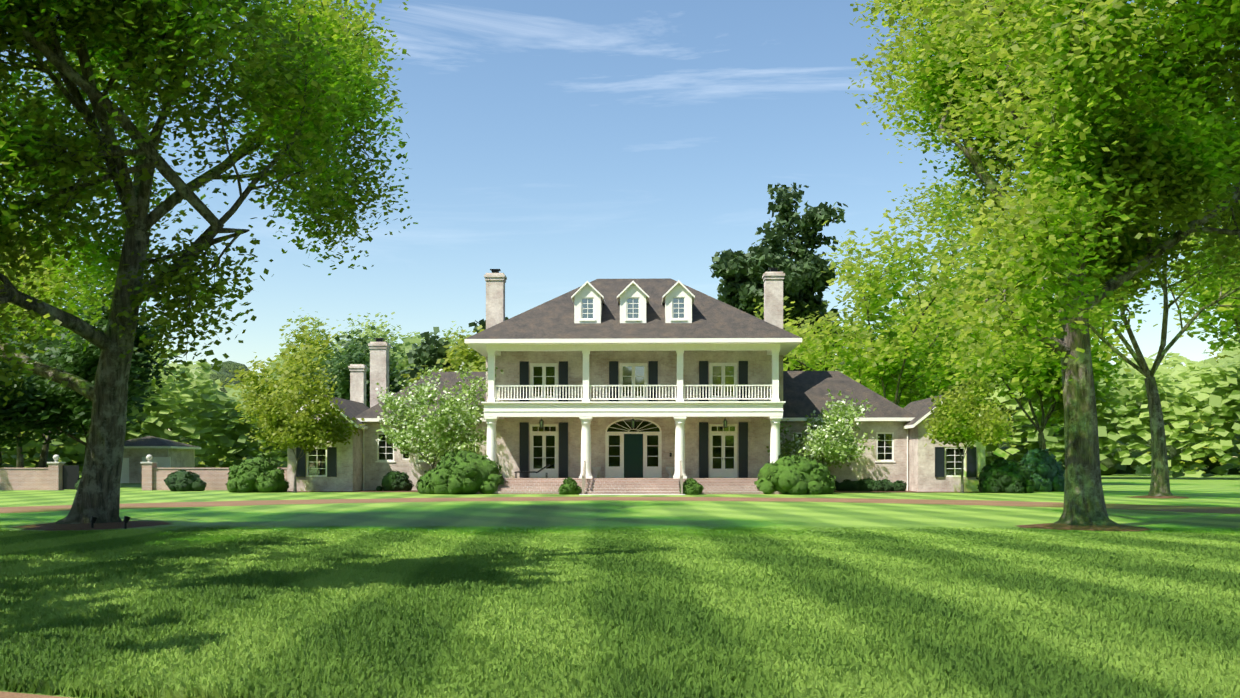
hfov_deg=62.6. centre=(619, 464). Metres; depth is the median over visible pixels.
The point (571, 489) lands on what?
boxwood ball
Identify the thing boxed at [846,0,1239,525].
oak
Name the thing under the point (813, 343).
tree
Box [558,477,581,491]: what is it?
boxwood ball sprigs
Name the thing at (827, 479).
big boxwood sprigs
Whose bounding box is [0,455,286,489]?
garden wall
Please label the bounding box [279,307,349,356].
tree
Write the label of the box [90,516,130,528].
landscape uplights
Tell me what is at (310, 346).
tree
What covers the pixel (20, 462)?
tree
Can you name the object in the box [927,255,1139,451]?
tree
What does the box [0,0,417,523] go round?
oak
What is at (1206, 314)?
grove tree
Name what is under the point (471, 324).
tree
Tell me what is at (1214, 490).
lawn
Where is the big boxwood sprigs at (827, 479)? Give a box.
[754,454,835,490]
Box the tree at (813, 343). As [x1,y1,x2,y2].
[753,184,983,407]
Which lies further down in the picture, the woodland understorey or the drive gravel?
the drive gravel
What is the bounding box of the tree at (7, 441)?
[0,278,168,467]
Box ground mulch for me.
[14,490,1188,530]
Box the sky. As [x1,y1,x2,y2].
[0,0,1236,456]
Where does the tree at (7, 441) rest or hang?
on the lawn at (1214, 490)
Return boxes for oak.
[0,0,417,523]
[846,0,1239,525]
[884,1,1239,495]
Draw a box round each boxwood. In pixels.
[417,450,504,493]
[756,456,834,494]
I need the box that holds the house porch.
[476,344,785,494]
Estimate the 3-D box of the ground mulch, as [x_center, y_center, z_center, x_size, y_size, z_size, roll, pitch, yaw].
[3.203,1.478,41.909,46.647,0.132,36.911,0,0,1]
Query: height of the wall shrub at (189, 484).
1.470 m
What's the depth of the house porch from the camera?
55.03 m
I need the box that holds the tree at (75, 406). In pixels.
[0,264,185,459]
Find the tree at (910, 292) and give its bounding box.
[889,244,1031,412]
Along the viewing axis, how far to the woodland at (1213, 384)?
109.83 m
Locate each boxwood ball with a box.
[559,479,580,494]
[683,481,702,494]
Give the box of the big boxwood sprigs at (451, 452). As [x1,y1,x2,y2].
[415,449,503,490]
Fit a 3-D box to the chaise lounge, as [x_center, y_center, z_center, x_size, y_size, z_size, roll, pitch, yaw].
[-4.859,0.368,56.563,1.922,0.768,0.660,0,0,1]
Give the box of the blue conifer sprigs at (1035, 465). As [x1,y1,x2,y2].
[1020,448,1064,486]
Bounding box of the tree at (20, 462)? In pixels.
[1,315,36,467]
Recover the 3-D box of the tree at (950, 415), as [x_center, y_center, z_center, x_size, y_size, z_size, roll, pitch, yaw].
[18.931,-1.775,55.574,5.060,6.956,4.933,0,0,1]
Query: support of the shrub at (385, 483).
on the lawn at (1214, 490)
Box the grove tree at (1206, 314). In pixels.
[1153,184,1239,354]
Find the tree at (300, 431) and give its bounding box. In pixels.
[237,362,365,492]
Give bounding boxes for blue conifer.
[1022,449,1064,491]
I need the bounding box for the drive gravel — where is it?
[0,497,1239,697]
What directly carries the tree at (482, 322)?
on the lawn at (1214, 490)
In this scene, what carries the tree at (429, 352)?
on the lawn at (1214, 490)
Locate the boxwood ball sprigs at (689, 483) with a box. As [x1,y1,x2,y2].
[679,478,703,492]
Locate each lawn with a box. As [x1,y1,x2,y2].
[0,474,1239,697]
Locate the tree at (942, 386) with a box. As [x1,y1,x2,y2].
[831,265,972,407]
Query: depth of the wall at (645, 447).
57.97 m
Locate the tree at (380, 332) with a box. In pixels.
[330,312,425,379]
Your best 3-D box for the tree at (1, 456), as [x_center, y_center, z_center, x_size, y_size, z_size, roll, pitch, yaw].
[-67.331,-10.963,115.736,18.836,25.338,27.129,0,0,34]
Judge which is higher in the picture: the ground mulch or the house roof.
the house roof
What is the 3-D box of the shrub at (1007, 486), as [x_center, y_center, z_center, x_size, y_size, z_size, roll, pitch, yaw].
[21.290,0.837,56.459,2.879,2.235,2.919,0,0,1]
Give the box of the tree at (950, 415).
[922,369,1017,492]
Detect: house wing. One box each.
[287,338,486,490]
[780,371,984,491]
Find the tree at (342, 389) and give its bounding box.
[299,326,408,407]
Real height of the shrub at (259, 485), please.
2.426 m
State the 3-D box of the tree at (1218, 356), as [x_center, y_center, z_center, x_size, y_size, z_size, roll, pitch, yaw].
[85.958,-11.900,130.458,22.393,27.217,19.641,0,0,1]
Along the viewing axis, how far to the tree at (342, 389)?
85.32 m
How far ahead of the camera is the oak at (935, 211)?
47.99 m
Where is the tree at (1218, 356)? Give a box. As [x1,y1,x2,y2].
[1205,332,1238,420]
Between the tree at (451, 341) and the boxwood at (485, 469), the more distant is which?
the tree at (451, 341)
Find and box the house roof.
[464,268,801,400]
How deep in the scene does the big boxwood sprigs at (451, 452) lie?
53.54 m
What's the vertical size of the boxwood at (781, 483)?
2.452 m
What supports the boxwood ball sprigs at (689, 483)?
on the lawn at (1214, 490)
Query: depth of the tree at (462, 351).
90.86 m
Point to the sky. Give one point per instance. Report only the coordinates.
(555, 146)
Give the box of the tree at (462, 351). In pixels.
[392,325,485,391]
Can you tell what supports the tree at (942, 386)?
on the lawn at (1214, 490)
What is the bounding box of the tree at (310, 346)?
[224,317,343,453]
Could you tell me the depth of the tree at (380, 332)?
118.17 m
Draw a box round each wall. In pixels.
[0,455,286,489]
[495,351,771,477]
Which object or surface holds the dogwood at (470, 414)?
on the lawn at (1214, 490)
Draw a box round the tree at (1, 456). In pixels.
[0,322,138,467]
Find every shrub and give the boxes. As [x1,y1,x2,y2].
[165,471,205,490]
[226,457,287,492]
[377,471,412,490]
[835,479,905,490]
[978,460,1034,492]
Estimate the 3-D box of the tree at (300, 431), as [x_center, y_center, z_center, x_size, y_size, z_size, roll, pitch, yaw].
[-18.183,-2.050,57.323,6.909,7.506,4.943,0,0,1]
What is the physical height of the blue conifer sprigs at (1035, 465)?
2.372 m
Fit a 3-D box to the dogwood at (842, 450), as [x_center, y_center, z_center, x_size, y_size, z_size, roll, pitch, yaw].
[11.260,-1.176,57.155,7.492,5.758,7.458,0,0,1]
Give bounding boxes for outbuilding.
[120,436,200,482]
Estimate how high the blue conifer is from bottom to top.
2.996 m
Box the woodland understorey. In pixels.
[2,453,1239,473]
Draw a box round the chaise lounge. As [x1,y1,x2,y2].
[514,464,549,477]
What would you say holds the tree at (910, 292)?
on the lawn at (1214, 490)
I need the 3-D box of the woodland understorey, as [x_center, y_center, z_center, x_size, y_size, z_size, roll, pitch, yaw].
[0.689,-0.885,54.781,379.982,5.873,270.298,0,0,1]
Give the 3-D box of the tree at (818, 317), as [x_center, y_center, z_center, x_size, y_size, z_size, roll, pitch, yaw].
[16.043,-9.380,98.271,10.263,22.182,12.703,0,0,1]
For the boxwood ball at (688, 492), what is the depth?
52.47 m
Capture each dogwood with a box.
[375,359,503,468]
[766,389,879,468]
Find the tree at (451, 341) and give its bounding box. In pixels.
[405,321,470,360]
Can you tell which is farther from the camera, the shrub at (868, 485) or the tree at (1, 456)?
the tree at (1, 456)
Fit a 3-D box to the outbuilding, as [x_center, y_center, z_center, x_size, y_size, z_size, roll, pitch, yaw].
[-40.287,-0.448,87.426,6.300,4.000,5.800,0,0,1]
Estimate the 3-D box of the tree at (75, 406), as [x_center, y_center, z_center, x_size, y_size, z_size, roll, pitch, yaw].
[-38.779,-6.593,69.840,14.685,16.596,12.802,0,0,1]
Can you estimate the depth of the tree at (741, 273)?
90.84 m
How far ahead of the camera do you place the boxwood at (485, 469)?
53.31 m
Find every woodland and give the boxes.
[0,332,1239,477]

